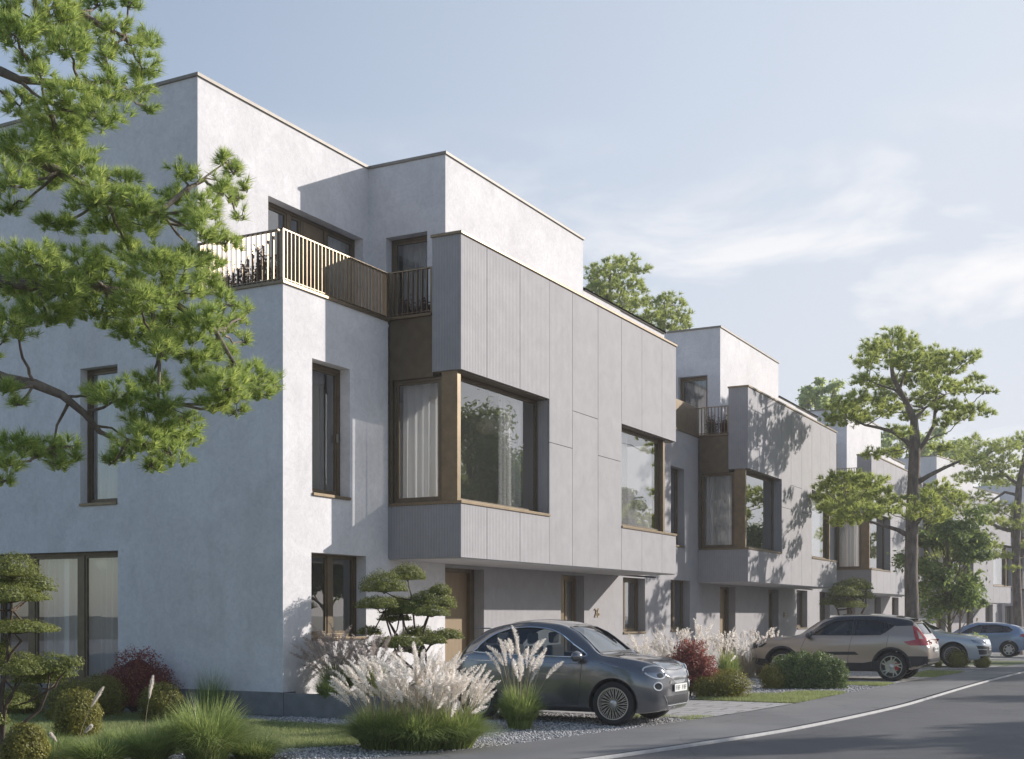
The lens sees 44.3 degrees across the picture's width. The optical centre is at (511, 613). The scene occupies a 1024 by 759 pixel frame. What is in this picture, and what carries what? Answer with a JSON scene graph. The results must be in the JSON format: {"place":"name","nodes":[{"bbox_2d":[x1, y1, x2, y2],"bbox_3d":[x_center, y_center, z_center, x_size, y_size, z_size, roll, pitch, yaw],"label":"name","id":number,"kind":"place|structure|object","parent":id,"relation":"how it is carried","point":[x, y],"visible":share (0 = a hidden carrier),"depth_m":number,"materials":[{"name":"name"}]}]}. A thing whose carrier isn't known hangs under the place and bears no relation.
{"place":"outdoors","nodes":[
{"label":"outdoors","id":0,"kind":"place"},
{"bbox_2d":[0,0,285,486],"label":"pine tree","id":1,"kind":"object","parent":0,"point":[28,283],"visible":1,"depth_m":10.22,"materials":[{"name":"green plant"}]},
{"bbox_2d":[0,0,1023,486],"label":"sky","id":2,"kind":"structure","parent":0,"point":[811,177],"materials":[{"name":"blue"}]},
{"bbox_2d":[541,700,792,717],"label":"driveway","id":3,"kind":"structure","parent":0,"point":[705,707],"depth_m":21.25,"materials":[{"name":"concrete"}]},
{"bbox_2d":[455,619,689,725],"bbox_3d":[0.903,0.842,19.199,3.555,1.520,2.030,0,0,28],"label":"compact car","id":4,"kind":"object","parent":3,"relation":"on","point":[625,683],"visible":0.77,"depth_m":18.38,"materials":[{"name":"grey paint"}]},
{"bbox_2d":[368,664,1023,758],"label":"pavement","id":5,"kind":"structure","parent":0,"point":[708,728],"depth_m":17.89,"materials":[{"name":"concrete"}]},
{"bbox_2d":[576,671,1023,758],"bbox_3d":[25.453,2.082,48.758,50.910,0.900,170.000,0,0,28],"label":"road","id":6,"kind":"structure","parent":0,"point":[983,721],"depth_m":16.76,"materials":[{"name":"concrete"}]},
{"bbox_2d":[580,671,1023,758],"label":"kerb","id":7,"kind":"structure","parent":6,"relation":"on","point":[611,756],"depth_m":17.18,"materials":[{"name":"concrete"}]},
{"bbox_2d":[716,673,929,682],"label":"driveway","id":8,"kind":"structure","parent":0,"point":[864,678],"depth_m":31.80,"materials":[{"name":"concrete"}]},
{"bbox_2d":[43,650,1023,758],"bbox_3d":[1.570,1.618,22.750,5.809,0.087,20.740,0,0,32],"label":"gravel","id":9,"kind":"structure","parent":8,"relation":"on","point":[562,716],"depth_m":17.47,"materials":[{"name":"gravel"}]},
{"bbox_2d":[0,721,51,758],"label":"box ball","id":10,"kind":"object","parent":9,"relation":"on","point":[24,741],"visible":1,"depth_m":12.51,"materials":[{"name":"green plant"}]},
{"bbox_2d":[0,551,84,757],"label":"cloud pruned tree","id":11,"kind":"object","parent":9,"relation":"on","point":[23,587],"visible":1,"depth_m":13.19,"materials":[{"name":"green plant"}]},
{"bbox_2d":[44,731,162,758],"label":"fountain plant","id":12,"kind":"object","parent":9,"relation":"on","point":[88,750],"visible":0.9,"depth_m":12.94,"materials":[{"name":"plant"}]},
{"bbox_2d":[99,644,183,712],"bbox_3d":[-6.144,1.044,20.514,1.393,1.128,1.123,0,0,28],"label":"red barberry","id":13,"kind":"object","parent":9,"relation":"on","point":[134,676],"visible":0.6,"depth_m":20.29,"materials":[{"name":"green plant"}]},
{"bbox_2d":[96,722,199,758],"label":"fountain plant","id":14,"kind":"object","parent":9,"relation":"on","point":[164,753],"visible":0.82,"depth_m":13.23,"materials":[{"name":"plant"}]},
{"bbox_2d":[7,712,359,752],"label":"lawn","id":15,"kind":"structure","parent":9,"relation":"on","point":[250,735],"depth_m":16.52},
{"bbox_2d":[4,682,46,715],"bbox_3d":[-7.748,1.334,19.943,0.760,0.553,0.706,0,0,28],"label":"box ball","id":16,"kind":"object","parent":15,"relation":"on","point":[28,689],"visible":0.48,"depth_m":19.80,"materials":[{"name":"green plant"}]},
{"bbox_2d":[41,677,97,719],"bbox_3d":[-6.648,1.276,18.875,0.815,0.677,0.793,0,0,28],"label":"box ball","id":17,"kind":"object","parent":15,"relation":"on","point":[52,697],"visible":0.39,"depth_m":18.71,"materials":[{"name":"green plant"}]},
{"bbox_2d":[43,730,98,758],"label":"fountain plant","id":18,"kind":"object","parent":15,"relation":"on","point":[61,743],"visible":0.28,"depth_m":13.62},
{"bbox_2d":[80,686,103,734],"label":"pampas stalk","id":19,"kind":"object","parent":18,"relation":"in","point":[98,694],"visible":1,"depth_m":13.79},
{"bbox_2d":[50,686,103,736],"bbox_3d":[-5.684,1.279,16.427,0.671,0.675,0.701,0,0,28],"label":"box ball","id":20,"kind":"object","parent":15,"relation":"on","point":[72,711],"visible":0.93,"depth_m":16.25,"materials":[{"name":"green plant"}]},
{"bbox_2d":[79,673,130,716],"bbox_3d":[-6.416,1.264,19.592,0.833,0.708,0.811,0,0,28],"label":"box ball","id":21,"kind":"object","parent":15,"relation":"on","point":[110,698],"visible":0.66,"depth_m":19.42,"materials":[{"name":"green plant"}]},
{"bbox_2d":[87,723,148,743],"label":"fountain plant","id":22,"kind":"object","parent":15,"relation":"on","point":[112,732],"visible":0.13,"depth_m":14.90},
{"bbox_2d":[139,710,183,737],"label":"fountain plant","id":23,"kind":"object","parent":15,"relation":"on","point":[161,725],"visible":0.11,"depth_m":15.56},
{"bbox_2d":[136,680,187,721],"bbox_3d":[-5.231,1.303,18.839,0.759,0.627,0.721,0,0,28],"label":"box ball","id":24,"kind":"object","parent":15,"relation":"on","point":[159,697],"visible":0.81,"depth_m":18.66,"materials":[{"name":"green plant"}]},
{"bbox_2d":[131,689,283,758],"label":"fountain plant","id":25,"kind":"object","parent":9,"relation":"on","point":[211,735],"visible":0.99,"depth_m":13.32,"materials":[{"name":"plant"}]},
{"bbox_2d":[145,675,153,730],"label":"pampas stalk","id":26,"kind":"object","parent":25,"relation":"in","point":[151,686],"visible":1,"depth_m":13.80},
{"bbox_2d":[186,662,234,714],"bbox_3d":[-4.807,1.121,20.139,1.289,0.958,1.228,0,0,28],"label":"wispy plant","id":27,"kind":"object","parent":9,"relation":"on","point":[209,690],"visible":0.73,"depth_m":20.03,"materials":[{"name":"plant"}]},
{"bbox_2d":[229,731,305,758],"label":"fountain plant","id":28,"kind":"object","parent":9,"relation":"on","point":[263,750],"visible":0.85,"depth_m":13.75,"materials":[{"name":"plant"}]},
{"bbox_2d":[0,72,676,715],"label":"terraced house","id":29,"kind":"structure","parent":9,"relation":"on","point":[246,548],"depth_m":22.14,"materials":[{"name":"white paint"}]},
{"bbox_2d":[0,551,117,682],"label":"window","id":30,"kind":"structure","parent":29,"relation":"in","point":[103,583],"depth_m":22.11,"materials":[{"name":"glass"}]},
{"bbox_2d":[79,367,116,505],"bbox_3d":[-7.005,-3.067,21.777,0.876,2.405,0.466,0,0,28],"label":"window","id":31,"kind":"structure","parent":29,"relation":"in","point":[105,477],"depth_m":21.97,"materials":[{"name":"glass"}]},
{"bbox_2d":[95,558,105,569],"bbox_3d":[-7.122,-1.170,22.261,0.537,0.900,0.537,0,0,28],"label":"pendant lamp","id":32,"kind":"object","parent":29,"relation":"hanging from","point":[100,563],"visible":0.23,"depth_m":22.02,"materials":[{"name":"beige paper"}]},
{"bbox_2d":[234,259,261,283],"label":"terrace shrub","id":33,"kind":"object","parent":29,"relation":"on","point":[250,276],"visible":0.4,"depth_m":20.30,"materials":[{"name":"green plant"}]},
{"bbox_2d":[251,244,279,280],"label":"terrace shrub","id":34,"kind":"object","parent":29,"relation":"on","point":[265,268],"visible":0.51,"depth_m":20.06,"materials":[{"name":"green plant"}]},
{"bbox_2d":[268,202,354,303],"bbox_3d":[-3.904,-6.341,23.589,0.270,2.098,2.906,0,0,28],"label":"window","id":35,"kind":"structure","parent":29,"relation":"in","point":[311,230],"depth_m":23.72,"materials":[{"name":"glass"}]},
{"bbox_2d":[312,362,350,499],"bbox_3d":[-3.207,-3.047,20.975,0.551,2.245,1.046,0,0,28],"label":"window","id":36,"kind":"structure","parent":29,"relation":"in","point":[318,371],"depth_m":21.33,"materials":[{"name":"brown metal"}]},
{"bbox_2d":[311,553,366,640],"bbox_3d":[-2.995,-0.306,21.122,0.315,1.483,1.546,0,0,28],"label":"window","id":37,"kind":"structure","parent":29,"relation":"in","point":[327,559],"depth_m":21.20,"materials":[{"name":"brown metal"}]},
{"bbox_2d":[392,235,426,316],"bbox_3d":[-1.875,-6.326,24.805,0.946,2.148,0.363,0,0,28],"label":"terrace door","id":38,"kind":"structure","parent":29,"relation":"in","point":[414,248],"depth_m":24.87,"materials":[{"name":"glass"}]},
{"bbox_2d":[400,294,420,314],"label":"terrace shrub","id":39,"kind":"object","parent":29,"relation":"on","point":[405,306],"visible":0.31,"depth_m":22.38,"materials":[{"name":"green plant"}]},
{"bbox_2d":[394,377,441,502],"bbox_3d":[-1.596,-3.061,22.261,0.999,2.198,0.265,0,0,28],"label":"side window","id":40,"kind":"structure","parent":29,"relation":"in","point":[422,398],"depth_m":22.36,"materials":[{"name":"brown metal"}]},
{"bbox_2d":[445,568,473,681],"bbox_3d":[-1.198,0.350,24.895,0.180,2.500,1.516,0,0,28],"label":"door","id":41,"kind":"structure","parent":29,"relation":"in","point":[461,581],"depth_m":25.19,"materials":[{"name":"brown wood"}]},
{"bbox_2d":[475,390,498,434],"bbox_3d":[-0.473,-4.010,25.064,0.537,0.900,0.537,0,0,28],"label":"pendant lamp","id":42,"kind":"object","parent":29,"relation":"hanging from","point":[488,424],"visible":0.94,"depth_m":24.88,"materials":[{"name":"glass"}]},
{"bbox_2d":[461,376,537,511],"bbox_3d":[-0.405,-3.091,23.433,0.326,2.258,3.256,0,0,28],"label":"bay window","id":43,"kind":"structure","parent":29,"relation":"in","point":[509,434],"depth_m":24.29,"materials":[{"name":"glass"}]},
{"bbox_2d":[564,575,575,651],"bbox_3d":[1.201,0.329,29.446,0.225,2.498,0.884,0,0,28],"label":"door","id":44,"kind":"structure","parent":29,"relation":"in","point":[567,579],"depth_m":29.69,"materials":[{"name":"brown metal"}]},
{"bbox_2d":[623,578,645,633],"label":"window","id":45,"kind":"structure","parent":29,"relation":"in","point":[626,630],"depth_m":33.05,"materials":[{"name":"glass"}]},
{"bbox_2d":[621,428,659,530],"bbox_3d":[2.771,-3.091,29.268,0.326,2.258,2.826,0,0,28],"label":"bay window","id":46,"kind":"structure","parent":29,"relation":"in","point":[651,447],"depth_m":29.88,"materials":[{"name":"brown metal"}]},
{"bbox_2d":[284,682,461,718],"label":"retaining wall","id":47,"kind":"structure","parent":9,"relation":"on","point":[307,705],"depth_m":19.43,"materials":[{"name":"concrete"}]},
{"bbox_2d":[311,673,350,698],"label":"green tuft plant","id":48,"kind":"object","parent":47,"relation":"on","point":[324,689],"visible":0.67,"depth_m":19.35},
{"bbox_2d":[289,622,380,694],"bbox_3d":[-2.801,0.721,20.050,1.542,1.183,1.473,0,0,28],"label":"feather plume plant","id":49,"kind":"object","parent":47,"relation":"on","point":[326,668],"visible":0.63,"depth_m":19.88,"materials":[{"name":"plant"}]},
{"bbox_2d":[321,627,418,695],"bbox_3d":[-2.251,0.764,19.837,1.527,1.097,1.497,0,0,28],"label":"feather plume plant","id":50,"kind":"object","parent":47,"relation":"on","point":[374,649],"visible":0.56,"depth_m":19.68,"materials":[{"name":"plant"}]},
{"bbox_2d":[354,562,464,688],"bbox_3d":[-1.729,0.198,20.656,1.824,2.175,1.805,0,0,28],"label":"cloud pruned tree","id":51,"kind":"object","parent":47,"relation":"on","point":[427,604],"visible":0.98,"depth_m":20.54,"materials":[{"name":"green plant"}]},
{"bbox_2d":[320,654,429,749],"bbox_3d":[-1.537,1.031,15.049,1.759,1.140,1.780,0,0,28],"label":"pampas plant","id":52,"kind":"object","parent":9,"relation":"on","point":[362,722],"visible":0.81,"depth_m":14.84,"materials":[{"name":"plant"}]},
{"bbox_2d":[354,641,481,750],"bbox_3d":[-1.103,0.958,14.911,1.722,1.287,1.750,0,0,28],"label":"pampas plant","id":53,"kind":"object","parent":9,"relation":"on","point":[419,742],"visible":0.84,"depth_m":14.66,"materials":[{"name":"plant"}]},
{"bbox_2d":[385,651,515,749],"bbox_3d":[-0.753,1.022,15.101,1.699,1.159,1.755,0,0,28],"label":"pampas plant","id":54,"kind":"object","parent":9,"relation":"on","point":[459,742],"visible":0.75,"depth_m":14.95,"materials":[{"name":"plant"}]},
{"bbox_2d":[485,625,563,728],"bbox_3d":[0.135,0.874,17.577,1.176,1.454,1.160,0,0,28],"label":"pampas plant","id":55,"kind":"object","parent":9,"relation":"on","point":[521,709],"visible":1,"depth_m":17.47,"materials":[{"name":"plant"}]},
{"bbox_2d":[583,251,653,313],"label":"pine tree","id":56,"kind":"object","parent":9,"relation":"on","point":[598,286],"visible":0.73,"depth_m":61.45,"materials":[{"name":"green plant"}]},
{"bbox_2d":[625,634,656,654],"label":"feather plume plant","id":57,"kind":"object","parent":9,"relation":"on","point":[633,641],"visible":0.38,"depth_m":29.91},
{"bbox_2d":[635,289,695,331],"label":"pine tree","id":58,"kind":"object","parent":9,"relation":"on","point":[660,317],"visible":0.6,"depth_m":63.73,"materials":[{"name":"green plant"}]},
{"bbox_2d":[648,624,690,657],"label":"feather plume plant","id":59,"kind":"object","parent":9,"relation":"on","point":[655,647],"visible":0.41,"depth_m":29.06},
{"bbox_2d":[665,636,719,695],"bbox_3d":[3.460,1.016,24.671,1.275,1.191,1.001,0,0,-18],"label":"red barberry","id":60,"kind":"object","parent":9,"relation":"on","point":[695,662],"visible":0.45,"depth_m":24.45,"materials":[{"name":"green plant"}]},
{"bbox_2d":[678,618,718,658],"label":"feather plume plant","id":61,"kind":"object","parent":9,"relation":"on","point":[699,632],"visible":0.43,"depth_m":29.51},
{"bbox_2d":[689,676,719,697],"bbox_3d":[3.733,1.399,24.218,0.695,0.438,0.694,0,0,28],"label":"box ball","id":62,"kind":"object","parent":9,"relation":"on","point":[703,688],"visible":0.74,"depth_m":24.03,"materials":[{"name":"green plant"}]},
{"bbox_2d":[707,628,751,674],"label":"feather plume plant","id":63,"kind":"object","parent":9,"relation":"on","point":[728,661],"visible":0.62,"depth_m":29.09,"materials":[{"name":"plant"}]},
{"bbox_2d":[664,325,836,668],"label":"terraced house","id":64,"kind":"structure","parent":9,"relation":"on","point":[747,524],"depth_m":38.39,"materials":[{"name":"white paint"}]},
{"bbox_2d":[671,468,684,547],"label":"window","id":65,"kind":"structure","parent":64,"relation":"in","point":[673,471],"depth_m":35.57,"materials":[{"name":"brown metal"}]},
{"bbox_2d":[671,580,690,631],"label":"window","id":66,"kind":"structure","parent":64,"relation":"in","point":[676,586],"depth_m":35.78,"materials":[{"name":"black glass"}]},
{"bbox_2d":[681,376,706,434],"bbox_3d":[5.752,-6.276,39.125,0.946,2.148,0.373,0,0,28],"label":"terrace door","id":67,"kind":"structure","parent":64,"relation":"in","point":[693,390],"depth_m":39.19,"materials":[{"name":"black glass"}]},
{"bbox_2d":[705,409,719,433],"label":"terrace shrub","id":68,"kind":"object","parent":64,"relation":"on","point":[716,428],"visible":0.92,"depth_m":36.65,"materials":[{"name":"green plant"}]},
{"bbox_2d":[701,472,733,547],"bbox_3d":[6.029,-3.011,36.577,0.999,2.198,0.266,0,0,28],"label":"side window","id":69,"kind":"structure","parent":64,"relation":"in","point":[719,486],"depth_m":36.64,"materials":[{"name":"brown glass"}]},
{"bbox_2d":[720,587,728,658],"bbox_3d":[6.427,0.400,39.211,0.180,2.500,1.516,0,0,28],"label":"door","id":70,"kind":"structure","parent":64,"relation":"in","point":[724,591],"depth_m":39.69,"materials":[{"name":"brown wood"}]},
{"bbox_2d":[746,472,772,550],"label":"bay window","id":71,"kind":"structure","parent":64,"relation":"in","point":[759,490],"depth_m":37.94,"materials":[{"name":"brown glass"}]},
{"bbox_2d":[769,590,771,637],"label":"narrow window","id":72,"kind":"structure","parent":64,"relation":"in","point":[770,591],"depth_m":44.00,"materials":[{"name":"brown metal"}]},
{"bbox_2d":[797,590,807,628],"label":"window","id":73,"kind":"structure","parent":64,"relation":"in","point":[799,593],"depth_m":47.28,"materials":[{"name":"glass"}]},
{"bbox_2d":[812,493,826,558],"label":"bay window","id":74,"kind":"structure","parent":64,"relation":"in","point":[819,526],"depth_m":43.86,"materials":[{"name":"clear glass"}]},
{"bbox_2d":[693,693,824,702],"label":"lawn","id":75,"kind":"structure","parent":9,"relation":"on","point":[761,699],"depth_m":23.52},
{"bbox_2d":[706,668,753,697],"bbox_3d":[4.158,1.317,23.979,0.908,0.603,0.942,0,0,28],"label":"box ball","id":76,"kind":"object","parent":75,"relation":"on","point":[728,684],"visible":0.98,"depth_m":23.77,"materials":[{"name":"green plant"}]},
{"bbox_2d":[757,663,786,688],"bbox_3d":[5.643,1.348,27.293,0.671,0.581,0.625,0,0,28],"label":"box ball","id":77,"kind":"object","parent":9,"relation":"on","point":[769,676],"visible":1,"depth_m":27.12,"materials":[{"name":"green plant"}]},
{"bbox_2d":[770,649,849,688],"bbox_3d":[6.474,1.198,27.501,1.813,0.893,0.897,0,0,5],"label":"leafy hedge","id":78,"kind":"object","parent":9,"relation":"on","point":[810,670],"visible":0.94,"depth_m":27.26,"materials":[{"name":"green plant"}]},
{"bbox_2d":[795,377,848,409],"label":"leafy tree","id":79,"kind":"object","parent":9,"relation":"on","point":[808,397],"visible":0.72,"depth_m":94.36,"materials":[{"name":"green plant"}]},
{"bbox_2d":[819,576,875,614],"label":"cloud pruned tree","id":80,"kind":"object","parent":9,"relation":"on","point":[842,591],"visible":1,"depth_m":43.70,"materials":[{"name":"green plant"}]},
{"bbox_2d":[807,408,922,622],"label":"terraced house","id":81,"kind":"structure","parent":9,"relation":"on","point":[860,551],"depth_m":53.28,"materials":[{"name":"white paint"}]},
{"bbox_2d":[819,592,824,621],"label":"window","id":82,"kind":"structure","parent":81,"relation":"in","point":[821,594],"depth_m":50.64,"materials":[{"name":"clear glass"}]},
{"bbox_2d":[837,521,860,568],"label":"side window","id":83,"kind":"structure","parent":81,"relation":"in","point":[850,536],"depth_m":51.40,"materials":[{"name":"brown glass"}]},
{"bbox_2d":[870,517,883,569],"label":"bay window","id":84,"kind":"structure","parent":81,"relation":"in","point":[876,532],"depth_m":52.75,"materials":[{"name":"clear glass"}]},
{"bbox_2d":[881,429,932,458],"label":"leafy tree","id":85,"kind":"object","parent":9,"relation":"on","point":[887,438],"visible":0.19,"depth_m":103.94,"materials":[{"name":"green plant"}]},
{"bbox_2d":[925,426,969,463],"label":"leafy tree","id":86,"kind":"object","parent":9,"relation":"on","point":[938,431],"visible":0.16,"depth_m":109.82,"materials":[{"name":"green plant"}]},
{"bbox_2d":[923,430,1023,654],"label":"pine tree","id":87,"kind":"object","parent":9,"relation":"on","point":[974,456],"visible":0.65,"depth_m":59.83,"materials":[{"name":"green plant"}]},
{"bbox_2d":[933,660,1023,665],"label":"lawn","id":88,"kind":"structure","parent":9,"relation":"on","point":[999,663],"depth_m":44.52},
{"bbox_2d":[886,497,997,632],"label":"leafy tree","id":89,"kind":"object","parent":88,"relation":"on","point":[964,540],"visible":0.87,"depth_m":46.34,"materials":[{"name":"green plant"}]},
{"bbox_2d":[717,633,751,675],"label":"feather plume plant","id":90,"kind":"object","parent":8,"relation":"on","point":[735,651],"visible":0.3,"depth_m":33.42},
{"bbox_2d":[731,631,766,677],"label":"feather plume plant","id":91,"kind":"object","parent":8,"relation":"on","point":[749,664],"visible":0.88,"depth_m":32.09,"materials":[{"name":"plant"}]},
{"bbox_2d":[743,627,776,675],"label":"feather plume plant","id":92,"kind":"object","parent":8,"relation":"on","point":[758,670],"visible":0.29,"depth_m":33.42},
{"bbox_2d":[751,614,939,680],"bbox_3d":[8.460,0.815,32.033,4.519,1.654,2.230,0,0,28],"label":"off roader","id":93,"kind":"object","parent":8,"relation":"on","point":[866,642],"visible":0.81,"depth_m":30.99,"materials":[{"name":"beige"}]},
{"bbox_2d":[812,619,853,634],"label":"side window","id":94,"kind":"structure","parent":93,"relation":"in","point":[842,627],"depth_m":31.35,"materials":[{"name":"black glass"}]},
{"bbox_2d":[854,619,894,634],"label":"side window","id":95,"kind":"structure","parent":93,"relation":"in","point":[863,627],"depth_m":30.97,"materials":[{"name":"black glass"}]},
{"bbox_2d":[916,622,931,633],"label":"rear window","id":96,"kind":"structure","parent":93,"relation":"in","point":[925,630],"depth_m":31.13,"materials":[{"name":"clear glass"}]},
{"bbox_2d":[897,455,1010,631],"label":"terraced house","id":97,"kind":"structure","parent":0,"point":[998,590],"depth_m":70.09,"materials":[{"name":"white paint"}]},
{"bbox_2d":[993,547,1003,585],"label":"bay window","id":98,"kind":"structure","parent":97,"relation":"in","point":[998,569],"depth_m":71.99,"materials":[{"name":"clear glass"}]},
{"bbox_2d":[924,665,999,668],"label":"driveway","id":99,"kind":"structure","parent":0,"point":[947,667],"depth_m":39.89,"materials":[{"name":"concrete"}]},
{"bbox_2d":[808,325,1000,668],"bbox_3d":[12.275,-3.787,39.292,5.956,10.976,7.838,0,0,10],"label":"pine tree","id":100,"kind":"object","parent":99,"relation":"on","point":[936,363],"visible":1,"depth_m":39.10,"materials":[{"name":"green plant"}]},
{"bbox_2d":[895,615,991,666],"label":"compact car","id":101,"kind":"object","parent":99,"relation":"on","point":[974,647],"visible":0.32,"depth_m":40.02,"materials":[{"name":"silver metal"}]},
{"bbox_2d":[945,649,968,667],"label":"box ball","id":102,"kind":"object","parent":99,"relation":"on","point":[957,659],"visible":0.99,"depth_m":39.70,"materials":[{"name":"green plant"}]},
{"bbox_2d":[973,655,991,667],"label":"box ball","id":103,"kind":"object","parent":99,"relation":"on","point":[984,662],"visible":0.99,"depth_m":39.75,"materials":[{"name":"green plant"}]},
{"bbox_2d":[952,567,990,632],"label":"leafy tree","id":104,"kind":"object","parent":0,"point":[983,601],"visible":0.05,"depth_m":50.34,"materials":[{"name":"green plant"}]},
{"bbox_2d":[978,484,1023,627],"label":"terraced house","id":105,"kind":"structure","parent":0,"point":[1005,613],"depth_m":78.11,"materials":[{"name":"white paint"}]},
{"bbox_2d":[1005,606,1010,623],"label":"window","id":106,"kind":"structure","parent":105,"relation":"in","point":[1007,608],"depth_m":77.66,"materials":[{"name":"black glass"}]},
{"bbox_2d":[1020,555,1023,589],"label":"side window","id":107,"kind":"structure","parent":105,"relation":"in","point":[1022,559],"depth_m":78.34,"materials":[{"name":"brown metal"}]},
{"bbox_2d":[990,657,1023,659],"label":"driveway","id":108,"kind":"structure","parent":0,"point":[1007,658],"depth_m":51.38,"materials":[{"name":"concrete"}]},
{"bbox_2d":[952,622,1023,656],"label":"hatchback","id":109,"kind":"object","parent":108,"relation":"on","point":[1000,635],"visible":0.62,"depth_m":54.16,"materials":[{"name":"blue paint"}]},
{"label":"lawn","id":110,"kind":"structure","parent":0,"visible":0},
{"bbox_2d":[5,669,963,757],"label":"grass","id":111,"kind":"structure","parent":110,"relation":"on","point":[300,740],"depth_m":18.20,"materials":[{"name":"plant"}]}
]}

